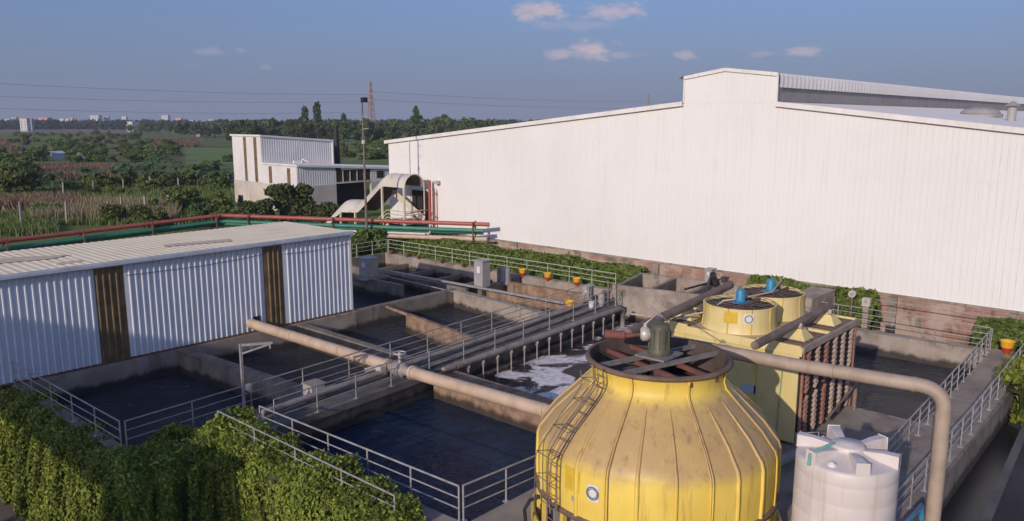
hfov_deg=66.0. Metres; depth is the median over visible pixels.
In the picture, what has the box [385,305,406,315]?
tie beam
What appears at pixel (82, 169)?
banana plant
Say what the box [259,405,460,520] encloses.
railing
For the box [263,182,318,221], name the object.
broad tree
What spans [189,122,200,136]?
tree
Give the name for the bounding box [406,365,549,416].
cream pipe
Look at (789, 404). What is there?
square cooling tower
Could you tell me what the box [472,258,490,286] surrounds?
cabinet
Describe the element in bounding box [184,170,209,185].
banana plant
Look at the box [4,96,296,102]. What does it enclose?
power line
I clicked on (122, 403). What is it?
water
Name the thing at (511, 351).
dropper pipe
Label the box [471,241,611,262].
guard rail
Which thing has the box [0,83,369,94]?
power line
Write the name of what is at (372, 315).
concrete wall
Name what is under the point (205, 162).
field bush
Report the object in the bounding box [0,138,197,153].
brown brush
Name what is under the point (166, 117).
building
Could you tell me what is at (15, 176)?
field bush
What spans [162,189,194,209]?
field bush
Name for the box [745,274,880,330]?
creeper bank
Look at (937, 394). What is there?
pipe
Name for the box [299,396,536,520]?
water
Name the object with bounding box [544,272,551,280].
plant pot
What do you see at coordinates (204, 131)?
tree
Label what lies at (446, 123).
tree
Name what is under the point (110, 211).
field bush
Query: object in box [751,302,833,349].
header pipe
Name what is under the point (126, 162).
banana plant
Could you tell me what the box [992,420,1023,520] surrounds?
yard road
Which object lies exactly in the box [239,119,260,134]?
tree
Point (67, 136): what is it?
field bush
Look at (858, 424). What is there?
equipment deck
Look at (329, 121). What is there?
tree
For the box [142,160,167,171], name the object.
banana plant
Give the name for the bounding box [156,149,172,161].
banana plant
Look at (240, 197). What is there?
door
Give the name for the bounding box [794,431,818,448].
hoop stand
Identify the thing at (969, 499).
drain water
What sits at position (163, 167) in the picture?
banana plant
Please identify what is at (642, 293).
concrete tank
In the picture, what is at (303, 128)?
tree
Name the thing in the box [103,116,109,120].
building
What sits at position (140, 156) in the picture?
field bush
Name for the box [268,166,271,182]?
slit window
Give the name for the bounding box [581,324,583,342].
dropper pipe
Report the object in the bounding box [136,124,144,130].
tree
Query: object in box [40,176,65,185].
banana plant
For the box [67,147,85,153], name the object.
field bush
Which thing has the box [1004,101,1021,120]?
roof stack
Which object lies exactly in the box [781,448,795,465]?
deck pipe
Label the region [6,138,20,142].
field bush
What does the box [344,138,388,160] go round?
rice field
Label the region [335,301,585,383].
walkway pipe
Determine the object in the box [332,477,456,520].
walkway
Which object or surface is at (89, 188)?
field bush
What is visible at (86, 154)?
field bush
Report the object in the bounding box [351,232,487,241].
cream pipe
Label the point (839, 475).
water tank
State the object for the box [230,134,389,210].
white mill
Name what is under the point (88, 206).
reed grass
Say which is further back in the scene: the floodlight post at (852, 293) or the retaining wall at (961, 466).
the floodlight post at (852, 293)
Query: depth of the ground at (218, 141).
271.37 m
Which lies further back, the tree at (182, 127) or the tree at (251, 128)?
the tree at (182, 127)
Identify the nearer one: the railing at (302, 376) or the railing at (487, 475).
the railing at (487, 475)
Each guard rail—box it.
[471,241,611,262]
[844,295,1017,320]
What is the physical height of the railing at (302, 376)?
1.076 m
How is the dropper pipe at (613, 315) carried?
hanging from the air pipe at (469, 361)
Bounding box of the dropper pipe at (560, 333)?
[559,332,561,351]
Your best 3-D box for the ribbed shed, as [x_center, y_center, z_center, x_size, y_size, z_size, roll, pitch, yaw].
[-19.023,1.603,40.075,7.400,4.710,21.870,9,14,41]
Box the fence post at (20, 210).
[18,201,22,223]
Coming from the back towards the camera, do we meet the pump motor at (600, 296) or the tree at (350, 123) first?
the tree at (350, 123)
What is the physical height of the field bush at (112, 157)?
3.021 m
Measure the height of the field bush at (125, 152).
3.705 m
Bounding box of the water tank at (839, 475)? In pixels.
[791,425,901,520]
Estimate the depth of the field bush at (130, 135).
587.40 m
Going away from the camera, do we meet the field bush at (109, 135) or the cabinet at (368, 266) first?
the cabinet at (368, 266)
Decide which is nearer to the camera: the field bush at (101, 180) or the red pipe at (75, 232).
the red pipe at (75, 232)
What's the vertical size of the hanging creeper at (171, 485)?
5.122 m
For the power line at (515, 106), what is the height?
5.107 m
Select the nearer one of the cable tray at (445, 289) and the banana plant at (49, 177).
the cable tray at (445, 289)
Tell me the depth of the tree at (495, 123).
624.35 m
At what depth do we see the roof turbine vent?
58.84 m
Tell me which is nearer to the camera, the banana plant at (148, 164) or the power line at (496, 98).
the banana plant at (148, 164)
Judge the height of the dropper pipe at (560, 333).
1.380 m
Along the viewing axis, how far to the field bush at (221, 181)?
168.04 m
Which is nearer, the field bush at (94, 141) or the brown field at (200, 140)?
the field bush at (94, 141)
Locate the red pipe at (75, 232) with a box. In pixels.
[0,214,489,243]
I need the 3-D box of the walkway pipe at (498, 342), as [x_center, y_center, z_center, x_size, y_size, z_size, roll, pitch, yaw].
[0.561,3.776,40.618,0.200,0.140,15.045,8,13,37]
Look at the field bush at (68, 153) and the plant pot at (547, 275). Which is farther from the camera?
the field bush at (68, 153)
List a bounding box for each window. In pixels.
[243,137,247,180]
[253,137,257,181]
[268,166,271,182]
[287,168,290,183]
[377,171,383,177]
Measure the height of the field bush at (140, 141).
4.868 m
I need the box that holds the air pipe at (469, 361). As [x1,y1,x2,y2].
[441,306,624,372]
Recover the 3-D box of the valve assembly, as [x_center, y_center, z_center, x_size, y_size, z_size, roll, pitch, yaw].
[-5.189,4.395,33.792,2.343,1.090,0.814,4,11,22]
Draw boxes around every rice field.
[185,148,233,163]
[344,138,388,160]
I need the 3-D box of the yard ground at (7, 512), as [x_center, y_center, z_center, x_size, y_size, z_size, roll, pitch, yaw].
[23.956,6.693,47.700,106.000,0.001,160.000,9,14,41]
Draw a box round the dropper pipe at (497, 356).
[496,354,498,375]
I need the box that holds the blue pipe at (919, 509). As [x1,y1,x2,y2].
[904,503,923,520]
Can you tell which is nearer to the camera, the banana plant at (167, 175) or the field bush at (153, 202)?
the field bush at (153, 202)
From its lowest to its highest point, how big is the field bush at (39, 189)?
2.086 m
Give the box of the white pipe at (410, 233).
[348,230,425,234]
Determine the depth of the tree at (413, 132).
477.33 m
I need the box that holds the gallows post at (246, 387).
[239,341,272,406]
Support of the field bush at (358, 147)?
on the rice field at (348, 143)
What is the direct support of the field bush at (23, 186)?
on the ground at (218, 141)
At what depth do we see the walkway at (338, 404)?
32.73 m
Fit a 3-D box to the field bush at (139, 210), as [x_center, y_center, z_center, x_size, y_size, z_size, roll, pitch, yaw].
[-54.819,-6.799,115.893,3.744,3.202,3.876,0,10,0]
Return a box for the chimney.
[334,126,340,170]
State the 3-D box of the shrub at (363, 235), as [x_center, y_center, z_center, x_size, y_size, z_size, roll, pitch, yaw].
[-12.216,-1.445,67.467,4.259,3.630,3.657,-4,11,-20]
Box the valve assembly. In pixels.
[364,350,409,377]
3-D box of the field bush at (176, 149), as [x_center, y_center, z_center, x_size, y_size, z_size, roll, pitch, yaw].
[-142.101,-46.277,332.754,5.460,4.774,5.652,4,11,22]
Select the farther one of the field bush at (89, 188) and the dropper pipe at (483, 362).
the field bush at (89, 188)
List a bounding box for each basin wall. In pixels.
[847,405,921,423]
[855,328,990,371]
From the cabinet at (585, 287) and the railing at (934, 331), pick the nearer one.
the railing at (934, 331)
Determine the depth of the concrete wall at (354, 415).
34.03 m
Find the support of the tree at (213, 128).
on the ground at (218, 141)
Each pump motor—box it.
[497,267,510,284]
[598,281,608,306]
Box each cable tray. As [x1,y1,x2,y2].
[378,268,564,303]
[386,276,524,307]
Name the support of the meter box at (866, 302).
on the creeper bank at (841, 292)
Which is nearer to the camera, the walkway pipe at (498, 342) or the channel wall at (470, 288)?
the walkway pipe at (498, 342)
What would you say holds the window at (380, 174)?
in the white mill
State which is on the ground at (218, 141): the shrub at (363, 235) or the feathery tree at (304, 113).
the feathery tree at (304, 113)
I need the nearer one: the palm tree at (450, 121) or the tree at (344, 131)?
the palm tree at (450, 121)
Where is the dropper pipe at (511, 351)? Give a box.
[510,350,512,370]
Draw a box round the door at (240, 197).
[238,195,242,202]
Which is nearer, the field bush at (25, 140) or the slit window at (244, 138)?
the slit window at (244, 138)
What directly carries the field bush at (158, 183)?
on the ground at (218, 141)
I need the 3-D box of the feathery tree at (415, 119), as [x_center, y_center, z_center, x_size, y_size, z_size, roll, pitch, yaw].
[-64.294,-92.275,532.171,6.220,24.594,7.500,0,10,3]
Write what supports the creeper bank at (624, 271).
on the yard ground at (7, 512)
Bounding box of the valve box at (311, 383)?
[301,378,324,401]
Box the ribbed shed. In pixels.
[0,221,353,386]
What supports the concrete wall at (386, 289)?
in the water at (381, 334)
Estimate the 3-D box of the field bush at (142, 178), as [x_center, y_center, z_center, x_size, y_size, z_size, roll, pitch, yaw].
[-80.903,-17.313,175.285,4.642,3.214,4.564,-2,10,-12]
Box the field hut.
[49,151,64,159]
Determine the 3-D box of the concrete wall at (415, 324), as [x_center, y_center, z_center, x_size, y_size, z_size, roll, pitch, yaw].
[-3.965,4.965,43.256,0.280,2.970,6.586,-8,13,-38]
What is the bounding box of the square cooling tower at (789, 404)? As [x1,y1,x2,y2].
[631,278,859,442]
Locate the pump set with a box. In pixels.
[684,272,719,291]
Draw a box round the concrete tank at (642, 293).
[612,272,835,320]
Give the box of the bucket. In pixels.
[588,301,594,308]
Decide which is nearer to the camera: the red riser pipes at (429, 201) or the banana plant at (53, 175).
the red riser pipes at (429, 201)
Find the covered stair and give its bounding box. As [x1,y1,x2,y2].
[326,173,427,226]
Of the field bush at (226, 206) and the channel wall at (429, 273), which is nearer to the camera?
the channel wall at (429, 273)
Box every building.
[19,118,30,130]
[30,119,34,130]
[89,115,101,120]
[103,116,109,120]
[127,121,134,131]
[134,123,139,131]
[161,115,170,120]
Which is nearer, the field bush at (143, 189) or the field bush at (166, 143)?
the field bush at (143, 189)
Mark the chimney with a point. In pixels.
(336, 149)
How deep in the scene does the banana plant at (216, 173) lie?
172.26 m
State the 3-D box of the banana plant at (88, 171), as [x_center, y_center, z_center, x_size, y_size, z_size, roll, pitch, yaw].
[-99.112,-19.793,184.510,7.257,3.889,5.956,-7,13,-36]
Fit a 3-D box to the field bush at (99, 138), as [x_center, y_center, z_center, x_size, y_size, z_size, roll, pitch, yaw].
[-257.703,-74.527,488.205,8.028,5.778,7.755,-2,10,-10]
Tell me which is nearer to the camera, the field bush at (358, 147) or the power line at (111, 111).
the field bush at (358, 147)
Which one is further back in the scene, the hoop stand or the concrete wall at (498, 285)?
the concrete wall at (498, 285)
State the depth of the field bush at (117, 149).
370.05 m
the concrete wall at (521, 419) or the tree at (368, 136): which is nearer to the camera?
the concrete wall at (521, 419)
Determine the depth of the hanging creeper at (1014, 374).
32.22 m
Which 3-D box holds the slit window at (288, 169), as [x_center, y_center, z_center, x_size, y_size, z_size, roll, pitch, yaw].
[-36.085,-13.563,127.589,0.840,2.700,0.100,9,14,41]
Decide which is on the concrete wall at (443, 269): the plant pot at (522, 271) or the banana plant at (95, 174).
the plant pot at (522, 271)
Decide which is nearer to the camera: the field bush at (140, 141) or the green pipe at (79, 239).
the green pipe at (79, 239)
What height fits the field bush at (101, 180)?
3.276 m
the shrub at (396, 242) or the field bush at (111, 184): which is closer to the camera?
the shrub at (396, 242)
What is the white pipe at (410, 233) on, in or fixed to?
on the pipe rack
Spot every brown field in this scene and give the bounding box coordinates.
[0,129,129,132]
[142,138,204,145]
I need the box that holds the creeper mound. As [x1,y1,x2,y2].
[116,422,201,458]
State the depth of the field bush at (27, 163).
204.73 m
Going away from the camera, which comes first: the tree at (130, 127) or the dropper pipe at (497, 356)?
the dropper pipe at (497, 356)
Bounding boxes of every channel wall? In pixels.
[378,263,407,273]
[404,269,434,278]
[430,273,461,283]
[456,282,477,291]
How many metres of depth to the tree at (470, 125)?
599.58 m
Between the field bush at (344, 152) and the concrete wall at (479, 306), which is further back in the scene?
the field bush at (344, 152)
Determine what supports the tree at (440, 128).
on the ground at (218, 141)
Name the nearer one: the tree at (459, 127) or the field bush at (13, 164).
the field bush at (13, 164)
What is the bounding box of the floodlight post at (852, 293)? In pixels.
[848,290,856,316]
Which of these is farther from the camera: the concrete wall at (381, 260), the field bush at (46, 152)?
the field bush at (46, 152)
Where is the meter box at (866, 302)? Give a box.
[861,297,871,328]
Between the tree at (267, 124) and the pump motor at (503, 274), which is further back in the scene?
the tree at (267, 124)
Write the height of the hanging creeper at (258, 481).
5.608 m
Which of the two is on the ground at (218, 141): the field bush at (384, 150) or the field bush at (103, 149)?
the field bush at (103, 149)
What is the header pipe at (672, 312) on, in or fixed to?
attached to the square cooling tower at (789, 404)
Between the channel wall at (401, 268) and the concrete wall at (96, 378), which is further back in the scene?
the channel wall at (401, 268)
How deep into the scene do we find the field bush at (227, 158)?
282.45 m
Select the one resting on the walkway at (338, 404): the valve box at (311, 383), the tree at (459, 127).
the valve box at (311, 383)
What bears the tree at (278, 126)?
on the ground at (218, 141)
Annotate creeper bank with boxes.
[394,237,650,288]
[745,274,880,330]
[971,316,1023,352]
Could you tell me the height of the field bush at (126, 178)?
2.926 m
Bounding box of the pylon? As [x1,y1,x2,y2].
[367,81,375,121]
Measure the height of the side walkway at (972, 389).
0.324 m
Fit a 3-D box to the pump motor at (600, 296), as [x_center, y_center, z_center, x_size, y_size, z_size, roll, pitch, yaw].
[5.421,1.979,47.078,0.435,1.500,0.625,9,14,41]
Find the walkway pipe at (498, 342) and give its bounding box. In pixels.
[421,306,599,369]
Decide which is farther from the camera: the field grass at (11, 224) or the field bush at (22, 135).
the field bush at (22, 135)
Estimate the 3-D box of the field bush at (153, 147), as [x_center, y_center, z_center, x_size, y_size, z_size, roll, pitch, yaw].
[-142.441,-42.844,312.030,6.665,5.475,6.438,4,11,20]
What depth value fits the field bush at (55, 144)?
351.87 m
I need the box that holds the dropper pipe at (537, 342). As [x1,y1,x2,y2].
[535,340,538,360]
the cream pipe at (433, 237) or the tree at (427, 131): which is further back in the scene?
the tree at (427, 131)
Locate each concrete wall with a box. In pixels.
[12,383,120,448]
[24,311,354,399]
[179,348,302,404]
[275,313,615,444]
[297,323,412,367]
[351,253,384,267]
[352,265,467,292]
[352,274,403,299]
[353,288,456,329]
[385,252,611,302]
[406,313,473,346]
[434,370,553,432]
[454,288,546,323]
[478,276,520,295]
[487,291,565,312]
[507,281,597,303]
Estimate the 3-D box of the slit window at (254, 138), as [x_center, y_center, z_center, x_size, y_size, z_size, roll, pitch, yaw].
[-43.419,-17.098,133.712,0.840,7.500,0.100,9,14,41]
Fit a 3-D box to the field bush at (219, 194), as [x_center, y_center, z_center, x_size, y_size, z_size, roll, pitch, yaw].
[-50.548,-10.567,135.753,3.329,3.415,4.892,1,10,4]
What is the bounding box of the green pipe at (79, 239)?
[0,220,484,251]
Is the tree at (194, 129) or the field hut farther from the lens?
the tree at (194, 129)
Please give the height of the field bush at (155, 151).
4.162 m
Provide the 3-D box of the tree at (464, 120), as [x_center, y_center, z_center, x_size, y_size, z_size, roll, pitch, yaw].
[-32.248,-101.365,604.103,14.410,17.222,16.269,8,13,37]
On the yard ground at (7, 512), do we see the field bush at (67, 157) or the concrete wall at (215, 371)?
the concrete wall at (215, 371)
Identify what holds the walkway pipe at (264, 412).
on the walkway at (338, 404)
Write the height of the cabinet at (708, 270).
0.803 m
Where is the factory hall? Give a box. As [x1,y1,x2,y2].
[384,68,1023,311]
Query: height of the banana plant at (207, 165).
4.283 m
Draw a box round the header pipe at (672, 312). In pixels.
[624,281,733,332]
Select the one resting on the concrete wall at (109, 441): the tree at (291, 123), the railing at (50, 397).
the railing at (50, 397)
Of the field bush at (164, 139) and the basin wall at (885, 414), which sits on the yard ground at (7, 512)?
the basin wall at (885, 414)
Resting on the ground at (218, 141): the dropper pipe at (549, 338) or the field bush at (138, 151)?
the field bush at (138, 151)
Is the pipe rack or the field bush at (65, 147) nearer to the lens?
the pipe rack
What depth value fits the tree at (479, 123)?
525.36 m
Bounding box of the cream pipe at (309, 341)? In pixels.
[246,319,392,366]
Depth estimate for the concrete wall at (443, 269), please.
60.26 m
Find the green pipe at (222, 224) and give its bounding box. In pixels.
[2,223,483,251]
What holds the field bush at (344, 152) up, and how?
on the rice field at (348, 143)
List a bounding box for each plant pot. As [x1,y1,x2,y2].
[519,268,525,276]
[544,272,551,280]
[564,299,573,307]
[573,277,580,285]
[1000,339,1015,353]
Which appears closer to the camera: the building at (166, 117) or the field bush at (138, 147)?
the field bush at (138, 147)
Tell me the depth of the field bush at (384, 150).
300.91 m
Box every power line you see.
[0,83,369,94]
[0,108,352,112]
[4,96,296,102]
[373,99,613,108]
[383,92,602,101]
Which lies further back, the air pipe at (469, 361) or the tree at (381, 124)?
the tree at (381, 124)
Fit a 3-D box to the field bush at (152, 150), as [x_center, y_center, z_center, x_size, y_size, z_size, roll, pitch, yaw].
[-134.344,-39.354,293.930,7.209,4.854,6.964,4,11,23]
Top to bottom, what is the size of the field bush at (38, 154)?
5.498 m
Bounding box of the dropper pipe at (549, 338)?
[548,336,550,355]
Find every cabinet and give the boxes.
[357,255,378,277]
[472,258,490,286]
[583,284,594,299]
[704,267,716,281]
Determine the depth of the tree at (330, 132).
510.21 m
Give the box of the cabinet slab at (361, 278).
[352,273,389,280]
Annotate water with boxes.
[55,345,364,446]
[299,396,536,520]
[342,266,511,356]
[485,318,640,399]
[847,351,968,422]
[941,423,1019,520]
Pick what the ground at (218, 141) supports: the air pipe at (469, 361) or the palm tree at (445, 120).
the palm tree at (445, 120)
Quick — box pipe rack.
[0,213,476,250]
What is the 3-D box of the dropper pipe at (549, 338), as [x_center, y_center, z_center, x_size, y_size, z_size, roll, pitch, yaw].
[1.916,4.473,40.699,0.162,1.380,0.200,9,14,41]
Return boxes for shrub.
[351,222,393,255]
[351,239,366,256]
[383,238,403,250]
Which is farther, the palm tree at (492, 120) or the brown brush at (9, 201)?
the palm tree at (492, 120)
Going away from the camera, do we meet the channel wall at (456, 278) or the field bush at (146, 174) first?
the channel wall at (456, 278)
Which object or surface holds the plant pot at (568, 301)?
on the walkway at (338, 404)
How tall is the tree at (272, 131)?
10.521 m
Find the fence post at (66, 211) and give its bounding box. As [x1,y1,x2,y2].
[64,201,67,222]
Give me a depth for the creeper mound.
27.06 m
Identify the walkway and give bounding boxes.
[155,299,621,465]
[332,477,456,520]
[922,349,1018,435]
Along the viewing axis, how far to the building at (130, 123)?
936.22 m
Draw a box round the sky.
[0,0,1023,122]
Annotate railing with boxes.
[12,362,121,447]
[124,283,592,448]
[217,410,395,510]
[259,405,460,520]
[273,288,616,428]
[351,239,387,254]
[388,239,615,283]
[460,455,534,520]
[475,321,618,378]
[822,302,990,348]
[888,328,992,452]
[895,343,1023,520]
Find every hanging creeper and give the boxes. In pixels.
[0,379,134,520]
[104,427,223,520]
[194,405,425,520]
[994,339,1023,426]
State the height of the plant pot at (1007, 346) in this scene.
0.621 m
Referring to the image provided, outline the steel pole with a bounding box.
[360,97,368,249]
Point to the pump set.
(713, 279)
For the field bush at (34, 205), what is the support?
on the ground at (218, 141)
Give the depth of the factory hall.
50.91 m
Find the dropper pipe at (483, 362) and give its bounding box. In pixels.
[481,360,484,378]
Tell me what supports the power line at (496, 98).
attached to the pylon
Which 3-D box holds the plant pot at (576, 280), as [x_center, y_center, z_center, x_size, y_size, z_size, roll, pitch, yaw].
[4.359,1.417,53.082,0.575,0.529,0.575,9,14,41]
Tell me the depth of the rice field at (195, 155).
340.20 m
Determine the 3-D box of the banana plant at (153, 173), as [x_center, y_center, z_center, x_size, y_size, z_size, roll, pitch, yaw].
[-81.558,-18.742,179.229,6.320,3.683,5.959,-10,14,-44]
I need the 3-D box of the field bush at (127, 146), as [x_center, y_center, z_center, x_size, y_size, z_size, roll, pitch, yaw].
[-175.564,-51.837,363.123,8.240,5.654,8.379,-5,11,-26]
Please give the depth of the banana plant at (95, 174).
169.86 m
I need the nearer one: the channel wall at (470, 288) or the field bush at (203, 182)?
the channel wall at (470, 288)
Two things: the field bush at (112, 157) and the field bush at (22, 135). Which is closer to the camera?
the field bush at (112, 157)
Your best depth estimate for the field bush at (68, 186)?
163.91 m
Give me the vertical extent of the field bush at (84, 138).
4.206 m
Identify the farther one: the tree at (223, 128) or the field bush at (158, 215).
the tree at (223, 128)
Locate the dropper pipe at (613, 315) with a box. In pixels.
[612,314,614,329]
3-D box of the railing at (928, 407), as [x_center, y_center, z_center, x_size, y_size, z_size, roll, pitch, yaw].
[16.634,5.168,30.482,0.197,1.076,20.630,8,13,39]
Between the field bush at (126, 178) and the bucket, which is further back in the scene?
the field bush at (126, 178)
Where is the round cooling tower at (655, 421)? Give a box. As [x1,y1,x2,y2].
[523,307,781,520]
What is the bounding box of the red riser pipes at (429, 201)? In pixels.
[406,180,435,234]
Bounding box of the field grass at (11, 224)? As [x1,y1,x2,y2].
[0,184,237,235]
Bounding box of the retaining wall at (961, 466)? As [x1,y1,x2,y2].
[903,391,1016,520]
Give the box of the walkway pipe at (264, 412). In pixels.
[261,302,583,415]
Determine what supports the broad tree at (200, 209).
on the ground at (218, 141)
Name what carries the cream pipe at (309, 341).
attached to the ribbed shed
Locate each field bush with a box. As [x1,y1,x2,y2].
[0,146,7,153]
[0,153,14,159]
[0,162,22,170]
[0,164,37,193]
[0,182,36,194]
[1,155,33,162]
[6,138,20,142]
[9,153,24,158]
[12,146,25,153]
[18,159,41,170]
[19,133,31,138]
[19,137,31,144]
[28,147,47,160]
[30,202,61,212]
[31,137,40,141]
[34,179,43,186]
[34,187,53,192]
[39,146,52,154]
[44,138,54,143]
[49,140,69,150]
[57,147,69,153]
[59,182,77,191]
[60,133,71,140]
[62,145,70,153]
[63,155,74,161]
[65,151,82,159]
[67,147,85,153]
[69,181,84,189]
[71,154,83,161]
[79,136,90,141]
[81,150,98,160]
[81,175,97,183]
[83,184,102,194]
[84,144,95,150]
[86,180,96,185]
[88,136,102,141]
[90,138,106,146]
[92,154,104,161]
[93,146,107,155]
[97,176,116,185]
[97,203,125,223]
[104,181,124,188]
[106,132,117,138]
[106,155,117,161]
[109,188,119,193]
[112,146,121,151]
[116,138,126,143]
[116,175,131,186]
[119,172,135,182]
[121,142,138,150]
[122,149,134,155]
[122,153,140,161]
[125,203,151,221]
[126,132,137,139]
[131,150,141,153]
[135,139,145,144]
[135,144,152,150]
[137,149,149,159]
[138,176,153,185]
[138,178,166,189]
[139,210,169,227]
[140,187,149,192]
[142,170,159,176]
[144,145,161,151]
[144,148,162,159]
[146,150,159,159]
[146,197,160,208]
[153,206,170,211]
[160,177,177,186]
[161,138,171,143]
[162,140,169,147]
[162,187,200,199]
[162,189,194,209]
[165,149,173,154]
[166,185,181,189]
[169,145,181,154]
[172,170,199,185]
[185,197,202,210]
[193,197,212,204]
[197,164,219,179]
[197,176,216,186]
[200,160,216,166]
[207,175,229,190]
[208,190,229,202]
[210,170,232,179]
[211,197,243,213]
[221,154,232,161]
[340,145,356,157]
[349,141,360,147]
[354,142,365,152]
[356,147,383,158]
[366,140,380,148]
[372,143,382,147]
[376,143,388,158]
[379,138,388,145]
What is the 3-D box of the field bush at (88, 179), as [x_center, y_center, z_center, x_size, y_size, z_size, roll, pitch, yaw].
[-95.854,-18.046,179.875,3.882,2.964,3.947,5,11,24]
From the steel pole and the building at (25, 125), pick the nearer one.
the steel pole
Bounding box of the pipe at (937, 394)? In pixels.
[671,335,951,520]
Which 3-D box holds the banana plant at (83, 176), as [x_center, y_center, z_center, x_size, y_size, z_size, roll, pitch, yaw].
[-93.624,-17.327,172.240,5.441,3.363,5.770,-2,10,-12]
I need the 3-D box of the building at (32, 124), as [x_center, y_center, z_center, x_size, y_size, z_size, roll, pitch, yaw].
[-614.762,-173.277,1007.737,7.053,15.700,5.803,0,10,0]
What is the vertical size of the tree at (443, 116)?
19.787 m
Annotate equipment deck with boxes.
[472,406,973,520]
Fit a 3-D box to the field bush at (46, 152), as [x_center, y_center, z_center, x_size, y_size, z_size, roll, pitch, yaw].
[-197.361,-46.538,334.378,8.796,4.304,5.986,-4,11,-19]
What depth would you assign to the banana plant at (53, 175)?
166.78 m
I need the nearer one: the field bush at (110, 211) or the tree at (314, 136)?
the field bush at (110, 211)
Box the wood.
[0,118,540,129]
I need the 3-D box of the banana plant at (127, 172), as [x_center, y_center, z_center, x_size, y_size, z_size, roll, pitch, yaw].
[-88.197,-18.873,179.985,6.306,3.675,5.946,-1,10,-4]
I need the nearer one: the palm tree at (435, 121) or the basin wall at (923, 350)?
the basin wall at (923, 350)
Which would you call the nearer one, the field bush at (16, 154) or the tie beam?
the tie beam
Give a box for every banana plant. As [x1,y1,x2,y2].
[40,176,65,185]
[41,173,64,189]
[69,166,98,178]
[72,175,93,184]
[76,168,101,177]
[79,170,107,183]
[96,166,129,183]
[112,169,136,182]
[115,161,136,165]
[116,166,143,185]
[129,165,149,182]
[137,162,163,169]
[141,170,165,178]
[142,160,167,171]
[148,156,166,166]
[155,165,169,177]
[155,174,173,178]
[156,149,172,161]
[166,165,184,170]
[182,164,210,183]
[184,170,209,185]
[199,163,218,178]
[199,168,218,173]
[206,170,231,178]
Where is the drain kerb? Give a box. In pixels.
[979,424,1023,520]
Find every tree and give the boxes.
[127,125,133,132]
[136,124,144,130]
[142,122,152,133]
[153,122,162,133]
[163,123,172,134]
[172,121,190,137]
[187,202,219,222]
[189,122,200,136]
[199,126,211,135]
[207,123,221,137]
[218,118,228,136]
[220,122,233,133]
[224,122,241,140]
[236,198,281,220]
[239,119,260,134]
[258,120,272,134]
[262,127,278,135]
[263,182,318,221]
[268,117,290,136]
[281,126,292,136]
[284,119,300,126]
[286,126,300,137]
[295,121,313,137]
[301,105,308,137]
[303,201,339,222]
[305,122,319,138]
[312,101,322,138]
[319,126,326,138]
[325,126,333,142]
[327,118,340,127]
[331,120,353,141]
[341,112,346,140]
[348,121,357,129]
[350,128,360,140]
[352,121,373,141]
[368,119,375,133]
[373,125,386,140]
[374,122,391,130]
[384,125,402,139]
[387,118,403,125]
[399,123,409,137]
[403,123,417,136]
[408,115,422,123]
[408,128,421,136]
[412,105,420,128]
[419,125,435,134]
[420,119,431,128]
[429,118,443,133]
[432,114,447,124]
[432,124,445,133]
[434,117,452,127]
[437,118,451,132]
[443,119,457,131]
[443,127,456,132]
[456,124,468,130]
[460,117,475,125]
[468,120,484,128]
[473,120,488,127]
[485,118,497,125]
[486,119,499,126]
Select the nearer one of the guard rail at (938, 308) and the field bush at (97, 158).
the guard rail at (938, 308)
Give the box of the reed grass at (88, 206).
[28,194,181,222]
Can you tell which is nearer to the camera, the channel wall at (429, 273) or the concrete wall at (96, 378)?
the concrete wall at (96, 378)
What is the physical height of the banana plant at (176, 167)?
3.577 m
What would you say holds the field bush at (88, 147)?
on the ground at (218, 141)
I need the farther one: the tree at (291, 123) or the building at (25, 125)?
the building at (25, 125)
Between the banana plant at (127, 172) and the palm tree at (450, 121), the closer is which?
the banana plant at (127, 172)
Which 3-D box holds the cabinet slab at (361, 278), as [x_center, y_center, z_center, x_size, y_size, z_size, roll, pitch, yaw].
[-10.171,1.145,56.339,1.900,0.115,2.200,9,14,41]
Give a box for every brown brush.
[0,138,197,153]
[0,161,122,212]
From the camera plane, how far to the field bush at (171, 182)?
177.69 m
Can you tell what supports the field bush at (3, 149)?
on the ground at (218, 141)
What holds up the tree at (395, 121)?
on the ground at (218, 141)
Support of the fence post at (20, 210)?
on the ground at (218, 141)
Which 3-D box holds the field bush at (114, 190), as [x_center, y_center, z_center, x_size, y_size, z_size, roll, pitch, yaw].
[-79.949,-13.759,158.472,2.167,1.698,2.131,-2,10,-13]
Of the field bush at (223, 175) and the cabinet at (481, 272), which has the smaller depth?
the cabinet at (481, 272)
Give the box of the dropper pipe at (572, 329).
[571,328,573,346]
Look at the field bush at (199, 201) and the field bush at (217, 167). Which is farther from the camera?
the field bush at (217, 167)
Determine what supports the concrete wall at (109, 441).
on the yard ground at (7, 512)
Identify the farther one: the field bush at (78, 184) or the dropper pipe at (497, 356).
the field bush at (78, 184)
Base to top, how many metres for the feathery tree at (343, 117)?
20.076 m
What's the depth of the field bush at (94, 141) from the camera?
412.48 m
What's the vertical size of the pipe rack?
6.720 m
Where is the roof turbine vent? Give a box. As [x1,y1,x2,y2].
[960,107,1002,116]
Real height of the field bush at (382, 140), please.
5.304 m
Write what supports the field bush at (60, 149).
on the ground at (218, 141)
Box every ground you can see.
[0,128,406,246]
[0,491,29,520]
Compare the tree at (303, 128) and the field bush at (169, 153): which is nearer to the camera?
the field bush at (169, 153)
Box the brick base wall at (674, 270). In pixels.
[432,233,1023,345]
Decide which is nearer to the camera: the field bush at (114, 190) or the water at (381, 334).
the water at (381, 334)
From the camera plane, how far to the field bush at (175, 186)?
157.62 m
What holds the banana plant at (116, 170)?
on the ground at (218, 141)
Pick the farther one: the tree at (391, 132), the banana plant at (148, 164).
the tree at (391, 132)
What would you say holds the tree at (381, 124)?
on the ground at (218, 141)

